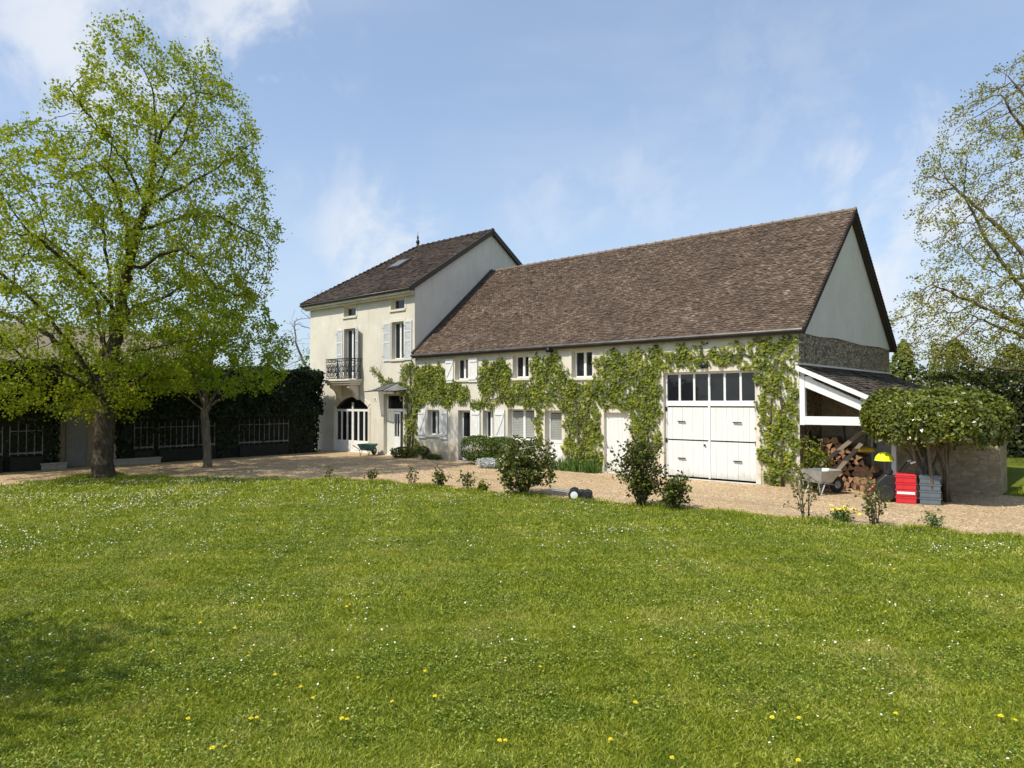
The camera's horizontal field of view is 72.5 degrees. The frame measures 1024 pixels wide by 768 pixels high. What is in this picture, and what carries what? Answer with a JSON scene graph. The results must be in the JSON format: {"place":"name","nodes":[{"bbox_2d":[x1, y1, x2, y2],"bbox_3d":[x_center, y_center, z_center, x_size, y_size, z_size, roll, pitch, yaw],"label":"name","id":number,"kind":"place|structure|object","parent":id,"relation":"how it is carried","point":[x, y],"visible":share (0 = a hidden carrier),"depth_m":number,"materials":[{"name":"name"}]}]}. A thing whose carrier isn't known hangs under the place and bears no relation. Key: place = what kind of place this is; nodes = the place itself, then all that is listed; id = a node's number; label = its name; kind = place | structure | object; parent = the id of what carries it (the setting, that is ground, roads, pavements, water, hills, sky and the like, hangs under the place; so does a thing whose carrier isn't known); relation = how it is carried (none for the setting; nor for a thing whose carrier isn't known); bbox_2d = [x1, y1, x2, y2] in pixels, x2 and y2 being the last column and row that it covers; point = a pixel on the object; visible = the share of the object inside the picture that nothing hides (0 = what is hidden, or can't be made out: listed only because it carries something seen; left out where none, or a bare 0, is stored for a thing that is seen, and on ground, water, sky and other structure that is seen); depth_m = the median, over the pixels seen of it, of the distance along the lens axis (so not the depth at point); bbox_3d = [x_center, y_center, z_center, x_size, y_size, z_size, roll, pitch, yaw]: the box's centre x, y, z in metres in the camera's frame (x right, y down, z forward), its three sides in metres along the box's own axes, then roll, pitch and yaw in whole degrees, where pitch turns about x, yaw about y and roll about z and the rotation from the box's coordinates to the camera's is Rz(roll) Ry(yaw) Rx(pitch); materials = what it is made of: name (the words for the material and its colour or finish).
{"place":"outdoors","nodes":[
{"label":"outdoors","id":0,"kind":"place"},
{"bbox_2d":[0,321,197,379],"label":"neighbour house","id":1,"kind":"structure","parent":0,"point":[46,339],"depth_m":39.01,"materials":[{"name":"tile"}]},
{"bbox_2d":[0,456,1023,767],"bbox_3d":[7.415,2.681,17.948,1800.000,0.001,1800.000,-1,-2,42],"label":"ground","id":2,"kind":"structure","parent":0,"point":[1014,472],"depth_m":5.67,"materials":[{"name":"plant"}]},
{"bbox_2d":[0,8,292,477],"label":"lime tree","id":3,"kind":"object","parent":2,"relation":"on","point":[121,314],"visible":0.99,"depth_m":20.19,"materials":[{"name":"green plant"}]},
{"bbox_2d":[276,289,322,367],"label":"bare tree","id":4,"kind":"object","parent":2,"relation":"on","point":[299,352],"visible":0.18,"depth_m":49.54,"materials":[{"name":"grey plant"}]},
{"bbox_2d":[299,228,553,456],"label":"village house","id":5,"kind":"structure","parent":2,"relation":"on","point":[388,315],"depth_m":30.38,"materials":[{"name":"paint"}]},
{"bbox_2d":[342,306,356,318],"bbox_3d":[-7.156,-3.186,31.142,1.040,0.535,0.285,-1,-2,42],"label":"window","id":6,"kind":"structure","parent":5,"relation":"in","point":[351,311],"depth_m":31.25,"materials":[{"name":"beige paint"}]},
{"bbox_2d":[347,329,354,378],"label":"balcony door","id":7,"kind":"structure","parent":5,"relation":"in","point":[350,332],"depth_m":31.31,"materials":[{"name":"white paint"}]},
{"bbox_2d":[386,394,402,453],"bbox_3d":[-4.806,1.677,29.036,1.260,2.530,0.110,-1,-2,42],"label":"entrance door","id":8,"kind":"structure","parent":5,"relation":"in","point":[394,413],"depth_m":29.13,"materials":[{"name":"beige paint"}]},
{"bbox_2d":[389,298,405,311],"bbox_3d":[-4.667,-3.275,28.932,1.020,0.555,0.285,-1,-2,42],"label":"window","id":9,"kind":"structure","parent":5,"relation":"in","point":[398,303],"depth_m":29.06,"materials":[{"name":"beige paint"}]},
{"bbox_2d":[390,322,404,361],"bbox_3d":[-4.660,-1.755,28.892,0.930,1.635,0.285,-1,-2,42],"label":"window","id":10,"kind":"structure","parent":5,"relation":"in","point":[399,328],"depth_m":29.04,"materials":[{"name":"white paint"}]},
{"bbox_2d":[0,475,1020,765],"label":"daisies","id":11,"kind":"object","parent":2,"relation":"on","point":[396,523],"visible":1,"depth_m":11.45,"materials":[{"name":"white plant"}]},
{"bbox_2d":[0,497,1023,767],"bbox_3d":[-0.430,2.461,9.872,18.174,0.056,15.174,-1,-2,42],"label":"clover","id":12,"kind":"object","parent":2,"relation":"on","point":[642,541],"visible":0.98,"depth_m":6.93,"materials":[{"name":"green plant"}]},
{"bbox_2d":[0,450,1023,535],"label":"gravel drive","id":13,"kind":"structure","parent":2,"relation":"on","point":[725,494],"depth_m":18.39,"materials":[{"name":"gravel"}]},
{"bbox_2d":[0,426,2,472],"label":"railing fence","id":14,"kind":"object","parent":13,"relation":"on","point":[1,465],"visible":1,"depth_m":22.21,"materials":[{"name":"metal"}]},
{"bbox_2d":[9,423,42,471],"bbox_3d":[-15.842,2.044,22.772,0.180,1.580,0.934,-1,-2,42],"label":"railing fence","id":15,"kind":"object","parent":13,"relation":"on","point":[29,463],"visible":1,"depth_m":22.68,"materials":[{"name":"metal"}]},
{"bbox_2d":[40,462,67,469],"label":"wall","id":16,"kind":"structure","parent":13,"relation":"on","point":[53,465],"depth_m":23.24,"materials":[{"name":"stone"}]},
{"bbox_2d":[0,355,121,471],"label":"hedge","id":17,"kind":"object","parent":13,"relation":"on","point":[30,418],"visible":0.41,"depth_m":22.91,"materials":[{"name":"green plant"}]},
{"bbox_2d":[52,380,116,466],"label":"gate house","id":18,"kind":"structure","parent":13,"relation":"on","point":[76,445],"depth_m":24.14,"materials":[{"name":"grey concrete"}]},
{"bbox_2d":[66,409,85,466],"bbox_3d":[-15.084,1.855,24.149,0.048,1.980,0.600,-1,-2,42],"label":"door","id":19,"kind":"structure","parent":18,"relation":"in","point":[75,435],"depth_m":24.13,"materials":[{"name":"metal"}]},
{"bbox_2d":[113,457,161,465],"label":"wall","id":20,"kind":"structure","parent":13,"relation":"on","point":[135,461],"depth_m":24.97,"materials":[{"name":"stone"}]},
{"bbox_2d":[134,420,153,457],"bbox_3d":[-13.435,2.111,25.482,0.180,1.567,0.684,-1,-2,42],"label":"railing fence","id":21,"kind":"object","parent":13,"relation":"on","point":[145,453],"visible":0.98,"depth_m":25.40,"materials":[{"name":"paint"}]},
{"bbox_2d":[158,419,215,461],"bbox_3d":[-12.389,2.131,26.659,0.180,1.580,2.134,-1,-2,42],"label":"railing fence","id":22,"kind":"object","parent":13,"relation":"on","point":[170,455],"visible":0.87,"depth_m":26.48,"materials":[{"name":"metal"}]},
{"bbox_2d":[132,273,295,467],"bbox_3d":[-10.202,-0.489,23.978,5.255,6.828,5.128,-1,-2,42],"label":"maple tree","id":23,"kind":"object","parent":13,"relation":"on","point":[233,358],"visible":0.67,"depth_m":23.52,"materials":[{"name":"green plant"}]},
{"bbox_2d":[113,359,325,460],"bbox_3d":[-11.759,1.038,28.316,2.579,3.990,8.776,-1,-2,42],"label":"hedge","id":24,"kind":"object","parent":13,"relation":"on","point":[295,400],"visible":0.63,"depth_m":28.01,"materials":[{"name":"green plant"}]},
{"bbox_2d":[238,418,288,456],"bbox_3d":[-10.297,2.183,29.014,0.180,1.580,2.234,-1,-2,42],"label":"railing fence","id":25,"kind":"object","parent":13,"relation":"on","point":[256,450],"visible":1,"depth_m":28.90,"materials":[{"name":"paint"}]},
{"bbox_2d":[353,443,377,455],"bbox_3d":[-6.005,2.730,28.924,0.689,0.487,1.325,-1,-2,24],"label":"wheelbarrow","id":26,"kind":"object","parent":13,"relation":"on","point":[371,447],"visible":1,"depth_m":28.82,"materials":[{"name":"teal plastic"}]},
{"bbox_2d":[364,468,378,479],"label":"young rose","id":27,"kind":"object","parent":13,"relation":"on","point":[369,473],"visible":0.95,"depth_m":19.88,"materials":[{"name":"green plant"}]},
{"bbox_2d":[390,446,414,457],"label":"plant","id":28,"kind":"object","parent":13,"relation":"on","point":[401,452],"visible":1,"depth_m":27.62,"materials":[{"name":"green plant"}]},
{"bbox_2d":[406,465,419,483],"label":"young rose","id":29,"kind":"object","parent":13,"relation":"on","point":[411,477],"visible":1,"depth_m":18.99,"materials":[{"name":"green plant"}]},
{"bbox_2d":[416,445,428,458],"bbox_3d":[-3.482,2.659,27.297,0.559,0.521,0.534,-1,-2,42],"label":"box ball","id":30,"kind":"object","parent":13,"relation":"on","point":[422,451],"visible":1,"depth_m":27.22,"materials":[{"name":"green plant"}]},
{"bbox_2d":[424,453,442,459],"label":"plant","id":31,"kind":"object","parent":13,"relation":"on","point":[433,456],"visible":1,"depth_m":26.76,"materials":[{"name":"green plant"}]},
{"bbox_2d":[432,465,452,485],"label":"young rose","id":32,"kind":"object","parent":13,"relation":"on","point":[439,478],"visible":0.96,"depth_m":18.30,"materials":[{"name":"green plant"}]},
{"bbox_2d":[456,470,477,487],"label":"young rose","id":33,"kind":"object","parent":13,"relation":"on","point":[466,480],"visible":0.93,"depth_m":17.79,"materials":[{"name":"green plant"}]},
{"bbox_2d":[460,435,497,464],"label":"box bush","id":34,"kind":"object","parent":13,"relation":"on","point":[466,453],"visible":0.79,"depth_m":24.57,"materials":[{"name":"green plant"}]},
{"bbox_2d":[477,478,491,490],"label":"young rose","id":35,"kind":"object","parent":13,"relation":"on","point":[481,486],"visible":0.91,"depth_m":17.27,"materials":[{"name":"green plant"}]},
{"bbox_2d":[475,457,497,467],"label":"silver plant","id":36,"kind":"object","parent":13,"relation":"on","point":[486,462],"visible":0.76,"depth_m":23.29,"materials":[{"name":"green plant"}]},
{"bbox_2d":[482,436,516,461],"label":"box bush","id":37,"kind":"object","parent":13,"relation":"on","point":[503,439],"visible":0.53,"depth_m":23.90,"materials":[{"name":"green plant"}]},
{"bbox_2d":[491,435,556,493],"bbox_3d":[0.280,1.934,16.792,1.592,1.468,1.578,0,-1,-4],"label":"rose bush","id":38,"kind":"object","parent":13,"relation":"on","point":[517,464],"visible":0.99,"depth_m":16.47,"materials":[{"name":"green plant"}]},
{"bbox_2d":[551,487,592,499],"bbox_3d":[1.357,2.500,15.892,0.955,0.264,0.467,0,-1,7],"label":"lawn mower","id":39,"kind":"object","parent":13,"relation":"on","point":[574,493],"visible":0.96,"depth_m":15.67,"materials":[{"name":"black plastic"}]},
{"bbox_2d":[547,456,606,473],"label":"iris clump","id":40,"kind":"object","parent":13,"relation":"on","point":[577,466],"visible":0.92,"depth_m":22.10,"materials":[{"name":"green plant"}]},
{"bbox_2d":[183,457,1023,534],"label":"pebbles","id":41,"kind":"object","parent":13,"relation":"on","point":[627,488],"visible":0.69,"depth_m":17.66,"materials":[{"name":"gravel"}]},
{"bbox_2d":[605,423,668,506],"bbox_3d":[2.751,1.685,14.987,1.293,1.920,1.271,0,-1,-19],"label":"tall bush","id":42,"kind":"object","parent":13,"relation":"on","point":[641,481],"visible":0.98,"depth_m":14.80,"materials":[{"name":"green plant"}]},
{"bbox_2d":[655,470,693,508],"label":"rose bush","id":43,"kind":"object","parent":13,"relation":"on","point":[674,490],"visible":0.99,"depth_m":14.39,"materials":[{"name":"green plant"}]},
{"bbox_2d":[773,467,820,518],"bbox_3d":[5.432,2.054,13.285,0.815,1.017,1.343,-1,-2,26],"label":"young rose","id":44,"kind":"object","parent":13,"relation":"on","point":[802,505],"visible":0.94,"depth_m":13.11,"materials":[{"name":"green plant"}]},
{"bbox_2d":[794,435,834,491],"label":"plant","id":45,"kind":"object","parent":13,"relation":"on","point":[812,460],"visible":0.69,"depth_m":17.37,"materials":[{"name":"green plant"}]},
{"bbox_2d":[786,468,843,495],"bbox_3d":[7.396,2.358,16.794,1.476,0.594,0.720,0,-1,-20],"label":"wheelbarrow","id":46,"kind":"object","parent":13,"relation":"on","point":[831,478],"visible":0.91,"depth_m":16.75,"materials":[{"name":"metal"}]},
{"bbox_2d":[824,503,861,521],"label":"yellow flowers","id":47,"kind":"object","parent":13,"relation":"on","point":[842,515],"visible":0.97,"depth_m":12.95,"materials":[{"name":"green plant"}]},
{"bbox_2d":[846,469,892,525],"bbox_3d":[6.414,2.033,12.496,0.640,1.018,0.675,0,-1,-22],"label":"young rose","id":48,"kind":"object","parent":13,"relation":"on","point":[869,503],"visible":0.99,"depth_m":12.46,"materials":[{"name":"green plant"}]},
{"bbox_2d":[874,452,893,500],"bbox_3d":[8.428,2.074,15.791,0.410,1.080,0.410,-1,-2,42],"label":"covered garden machine","id":49,"kind":"object","parent":13,"relation":"on","point":[884,456],"visible":0.72,"depth_m":15.68,"materials":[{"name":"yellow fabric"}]},
{"bbox_2d":[865,459,915,501],"bbox_3d":[8.461,2.151,15.654,0.994,0.920,0.550,-1,-1,22],"label":"garden tiller","id":50,"kind":"object","parent":13,"relation":"on","point":[887,477],"visible":0.62,"depth_m":15.49,"materials":[{"name":"black plastic"}]},
{"bbox_2d":[895,494,916,503],"bbox_3d":[8.660,2.530,15.347,0.408,0.139,0.348,-1,-2,28],"label":"plastic crate","id":51,"kind":"object","parent":13,"relation":"on","point":[904,499],"visible":0.94,"depth_m":15.21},
{"bbox_2d":[895,489,916,496],"bbox_3d":[8.660,2.382,15.351,0.408,0.139,0.348,-1,-2,28],"label":"plastic crate","id":52,"kind":"object","parent":51,"relation":"on","point":[910,493],"visible":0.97,"depth_m":15.20,"materials":[{"name":"white paint"}]},
{"bbox_2d":[895,482,916,489],"bbox_3d":[8.660,2.234,15.354,0.408,0.139,0.348,-1,-2,28],"label":"plastic crate","id":53,"kind":"object","parent":52,"relation":"on","point":[908,486],"visible":0.94,"depth_m":15.21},
{"bbox_2d":[895,476,916,482],"bbox_3d":[8.659,2.086,15.358,0.408,0.139,0.348,-1,-2,28],"label":"plastic crate","id":54,"kind":"object","parent":53,"relation":"on","point":[906,479],"visible":0.88,"depth_m":15.21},
{"bbox_2d":[795,362,1020,494],"bbox_3d":[11.825,1.124,19.909,4.055,3.265,9.365,-1,-2,42],"label":"woodshed","id":55,"kind":"object","parent":13,"relation":"on","point":[845,393],"visible":0.4,"depth_m":17.54,"materials":[{"name":"white wood"}]},
{"bbox_2d":[871,436,891,470],"bbox_3d":[9.742,1.721,18.244,0.610,1.900,0.140,-1,-2,42],"label":"door","id":56,"kind":"structure","parent":55,"relation":"in","point":[879,447],"depth_m":18.31,"materials":[{"name":"grey metal"}]},
{"bbox_2d":[919,496,941,504],"bbox_3d":[9.062,2.524,15.137,0.408,0.139,0.348,-1,-2,28],"label":"plastic crate","id":57,"kind":"object","parent":13,"relation":"on","point":[933,501],"visible":0.95,"depth_m":14.99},
{"bbox_2d":[918,489,940,497],"bbox_3d":[9.062,2.376,15.141,0.408,0.139,0.348,-1,-2,28],"label":"plastic crate","id":58,"kind":"object","parent":57,"relation":"on","point":[932,494],"visible":0.95,"depth_m":14.99,"materials":[{"name":"plastic"}]},
{"bbox_2d":[918,482,940,490],"bbox_3d":[9.062,2.228,15.145,0.408,0.139,0.348,-1,-2,28],"label":"plastic crate","id":59,"kind":"object","parent":58,"relation":"on","point":[927,487],"visible":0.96,"depth_m":15.01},
{"bbox_2d":[918,476,940,483],"bbox_3d":[9.061,2.080,15.148,0.408,0.139,0.348,-1,-2,28],"label":"plastic crate","id":60,"kind":"object","parent":59,"relation":"on","point":[924,480],"visible":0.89,"depth_m":15.02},
{"bbox_2d":[917,505,946,528],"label":"weed tuft","id":61,"kind":"object","parent":13,"relation":"on","point":[933,521],"visible":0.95,"depth_m":12.05,"materials":[{"name":"green plant"}]},
{"bbox_2d":[859,383,1018,502],"bbox_3d":[9.398,1.302,15.617,3.140,2.650,3.130,-1,-2,42],"label":"laurel tree","id":62,"kind":"object","parent":13,"relation":"on","point":[988,418],"visible":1,"depth_m":14.68,"materials":[{"name":"green plant"}]},
{"bbox_2d":[410,207,896,487],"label":"stone barn","id":63,"kind":"structure","parent":2,"relation":"on","point":[811,282],"depth_m":22.01,"materials":[{"name":"tile"}]},
{"bbox_2d":[370,359,469,456],"bbox_3d":[-3.841,0.948,27.883,6.064,4.041,0.198,-1,-2,42],"label":"creeper","id":64,"kind":"object","parent":63,"relation":"attached to","point":[420,400],"visible":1,"depth_m":27.71,"materials":[{"name":"green plant"}]},
{"bbox_2d":[425,410,438,437],"bbox_3d":[-3.012,1.550,27.368,0.820,1.065,0.305,-1,-2,42],"label":"window","id":65,"kind":"structure","parent":63,"relation":"in","point":[434,413],"depth_m":27.53,"materials":[{"name":"white paint"}]},
{"bbox_2d":[454,359,467,381],"bbox_3d":[-1.835,-0.517,26.369,0.840,0.885,0.305,-1,-2,42],"label":"window","id":66,"kind":"structure","parent":63,"relation":"in","point":[463,363],"depth_m":26.45,"materials":[{"name":"white paint"}]},
{"bbox_2d":[462,410,469,459],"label":"door","id":67,"kind":"structure","parent":63,"relation":"in","point":[465,413],"depth_m":26.39,"materials":[{"name":"white paint"}]},
{"bbox_2d":[487,411,492,437],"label":"window","id":68,"kind":"structure","parent":63,"relation":"in","point":[489,413],"depth_m":25.56,"materials":[{"name":"white paint"}]},
{"bbox_2d":[510,355,529,380],"bbox_3d":[0.370,-0.564,24.410,0.880,0.875,0.305,-1,-2,42],"label":"window","id":69,"kind":"structure","parent":63,"relation":"in","point":[522,369],"depth_m":24.51,"materials":[{"name":"white paint"}]},
{"bbox_2d":[506,409,534,442],"bbox_3d":[0.382,1.460,24.355,1.360,1.165,0.305,-1,-2,42],"label":"window","id":70,"kind":"structure","parent":63,"relation":"in","point":[522,423],"depth_m":24.45,"materials":[{"name":"white paint"}]},
{"bbox_2d":[549,410,561,464],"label":"door","id":71,"kind":"structure","parent":63,"relation":"in","point":[557,440],"depth_m":23.52,"materials":[{"name":"white paint"}]},
{"bbox_2d":[468,345,663,468],"bbox_3d":[1.420,1.003,23.211,8.174,4.238,0.198,-1,-2,42],"label":"creeper","id":72,"kind":"object","parent":63,"relation":"attached to","point":[537,392],"visible":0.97,"depth_m":22.36,"materials":[{"name":"green plant"}]},
{"bbox_2d":[569,350,593,379],"bbox_3d":[2.329,-0.605,22.671,0.960,0.965,0.305,-1,-2,42],"label":"window","id":73,"kind":"structure","parent":63,"relation":"in","point":[583,365],"depth_m":22.75,"materials":[{"name":"white paint"}]},
{"bbox_2d":[606,412,628,472],"bbox_3d":[3.308,1.814,21.751,0.894,1.850,0.080,-1,-2,42],"label":"door","id":74,"kind":"structure","parent":63,"relation":"in","point":[615,426],"depth_m":21.81,"materials":[{"name":"white wood"}]},
{"bbox_2d":[668,407,707,439],"bbox_3d":[5.083,1.140,20.198,1.284,0.925,0.085,-1,-2,42],"label":"garage door","id":75,"kind":"structure","parent":63,"relation":"in","point":[691,423],"depth_m":20.19,"materials":[{"name":"white wood"}]},
{"bbox_2d":[668,440,708,477],"bbox_3d":[5.086,2.155,20.174,1.284,1.025,0.085,-1,-2,42],"label":"garage door","id":76,"kind":"structure","parent":63,"relation":"in","point":[691,457],"depth_m":20.16,"materials":[{"name":"white wood"}]},
{"bbox_2d":[656,334,803,487],"bbox_3d":[5.855,0.766,19.276,4.241,4.111,0.191,-1,-2,42],"label":"creeper","id":77,"kind":"object","parent":63,"relation":"attached to","point":[782,425],"visible":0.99,"depth_m":18.42,"materials":[{"name":"green plant"}]},
{"bbox_2d":[711,408,754,441],"bbox_3d":[6.093,1.116,19.302,1.284,0.925,0.085,-1,-2,42],"label":"garage door","id":78,"kind":"structure","parent":63,"relation":"in","point":[727,424],"depth_m":19.29,"materials":[{"name":"white wood"}]},
{"bbox_2d":[711,442,755,480],"bbox_3d":[6.095,2.131,19.278,1.284,1.025,0.085,-1,-2,42],"label":"garage door","id":79,"kind":"structure","parent":63,"relation":"in","point":[729,460],"depth_m":19.26,"materials":[{"name":"white wood"}]},
{"bbox_2d":[805,430,812,451],"bbox_3d":[7.737,1.495,18.252,0.120,0.588,0.401,-1,-2,42],"label":"hose","id":80,"kind":"object","parent":63,"relation":"attached to","point":[809,432],"visible":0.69,"depth_m":18.28,"materials":[{"name":"black rubber"}]},
{"bbox_2d":[889,339,929,388],"bbox_3d":[16.864,0.581,29.948,3.333,5.062,3.077,-1,-2,42],"label":"conifer","id":81,"kind":"object","parent":2,"relation":"on","point":[903,365],"visible":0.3,"depth_m":29.68,"materials":[{"name":"green plant"}]},
{"bbox_2d":[887,50,1023,375],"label":"budding tree","id":82,"kind":"object","parent":2,"relation":"on","point":[1017,321],"visible":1,"depth_m":25.15,"materials":[{"name":"green plant"}]},
{"bbox_2d":[913,338,1023,439],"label":"conifer","id":83,"kind":"object","parent":2,"relation":"on","point":[931,385],"visible":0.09,"depth_m":29.58,"materials":[{"name":"green plant"}]},
{"bbox_2d":[916,366,1023,456],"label":"hedge","id":84,"kind":"object","parent":2,"relation":"on","point":[1015,446],"visible":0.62,"depth_m":27.51,"materials":[{"name":"green leaves"},{"name":"twigs"}]},
{"bbox_2d":[974,342,1023,390],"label":"conifer","id":85,"kind":"object","parent":2,"relation":"on","point":[1005,362],"visible":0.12,"depth_m":29.91,"materials":[{"name":"green plant"}]},
{"bbox_2d":[0,0,1023,390],"label":"sky","id":86,"kind":"structure","parent":0,"point":[560,128],"materials":[{"name":"blue"}]},
{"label":"firewood log","id":87,"kind":"object","parent":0,"visible":0},
{"bbox_2d":[834,441,844,447],"bbox_3d":[8.709,1.641,18.475,0.529,0.210,0.194,3,40,-46],"label":"firewood log","id":88,"kind":"object","parent":87,"relation":"on","point":[838,444],"visible":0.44,"depth_m":18.30,"materials":[{"name":"brown wood"}]},
{"bbox_2d":[830,436,842,443],"bbox_3d":[8.598,1.491,18.518,0.211,0.195,0.594,-17,-11,34],"label":"firewood log","id":89,"kind":"object","parent":88,"relation":"on","point":[835,440],"visible":0.91,"depth_m":18.29,"materials":[{"name":"brown wood"}]},
{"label":"firewood log","id":90,"kind":"object","parent":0,"visible":0},
{"bbox_2d":[853,476,859,483],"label":"firewood log","id":91,"kind":"object","parent":90,"relation":"on","point":[856,479],"visible":0.65,"depth_m":17.73,"materials":[{"name":"brown wood"}]},
{"bbox_2d":[852,471,858,476],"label":"firewood log","id":92,"kind":"object","parent":91,"relation":"on","point":[854,474],"visible":0.47,"depth_m":17.86,"materials":[{"name":"brown wood"}]},
{"bbox_2d":[844,470,853,476],"bbox_3d":[8.809,2.317,18.159,0.558,0.196,0.152,2,-22,-44],"label":"firewood log","id":93,"kind":"object","parent":92,"relation":"on","point":[848,472],"visible":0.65,"depth_m":17.96,"materials":[{"name":"brown wood"}]},
{"bbox_2d":[848,464,854,469],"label":"firewood log","id":94,"kind":"object","parent":93,"relation":"on","point":[851,467],"visible":0.77,"depth_m":17.90,"materials":[{"name":"brown wood"}]},
{"bbox_2d":[820,430,862,466],"bbox_3d":[8.429,1.666,17.914,1.350,0.100,0.036,-47,-30,23],"label":"plank","id":95,"kind":"object","parent":94,"relation":"on","point":[846,443],"visible":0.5,"depth_m":17.86,"materials":[{"name":"wood"}]},
{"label":"firewood log","id":96,"kind":"object","parent":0,"visible":0},
{"bbox_2d":[860,477,872,483],"bbox_3d":[9.067,2.459,17.728,0.537,0.215,0.198,2,-18,-37],"label":"firewood log","id":97,"kind":"object","parent":96,"relation":"on","point":[865,481],"visible":0.42,"depth_m":17.57,"materials":[{"name":"brown wood"}]},
{"bbox_2d":[859,472,866,477],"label":"firewood log","id":98,"kind":"object","parent":97,"relation":"on","point":[861,475],"visible":0.35,"depth_m":17.75,"materials":[{"name":"brown wood"}]},
{"bbox_2d":[861,464,870,471],"bbox_3d":[9.098,2.185,17.940,0.194,0.210,0.539,49,22,26],"label":"firewood log","id":99,"kind":"object","parent":98,"relation":"on","point":[867,468],"visible":0.81,"depth_m":17.73,"materials":[{"name":"brown wood"}]},
{"bbox_2d":[858,459,866,466],"bbox_3d":[8.999,2.035,17.929,0.147,0.189,0.534,-19,-12,32],"label":"firewood log","id":100,"kind":"object","parent":99,"relation":"on","point":[863,462],"visible":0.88,"depth_m":17.71,"materials":[{"name":"brown wood"}]},
{"bbox_2d":[836,442,862,469],"bbox_3d":[8.542,1.868,17.701,0.037,0.950,0.100,9,30,-52],"label":"plank","id":101,"kind":"object","parent":100,"relation":"on","point":[850,455],"visible":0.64,"depth_m":17.67,"materials":[{"name":"wood"}]},
{"bbox_2d":[855,453,869,459],"bbox_3d":[9.039,1.902,18.032,0.495,0.156,0.201,-1,17,-45],"label":"firewood log","id":102,"kind":"object","parent":100,"relation":"on","point":[860,456],"visible":0.88,"depth_m":17.91,"materials":[{"name":"brown wood"}]},
{"bbox_2d":[852,446,875,451],"bbox_3d":[8.981,1.664,17.811,0.575,0.135,0.350,-1,-2,42],"label":"yellow cover","id":103,"kind":"object","parent":102,"relation":"on","point":[865,449],"visible":0.72,"depth_m":17.66,"materials":[{"name":"plastic"}]},
{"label":"firewood log","id":104,"kind":"object","parent":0,"visible":0},
{"bbox_2d":[866,470,882,478],"bbox_3d":[9.257,2.314,17.795,0.572,0.205,0.190,0,-30,-36],"label":"firewood log","id":105,"kind":"object","parent":104,"relation":"on","point":[871,475],"visible":0.68,"depth_m":17.66,"materials":[{"name":"brown wood"}]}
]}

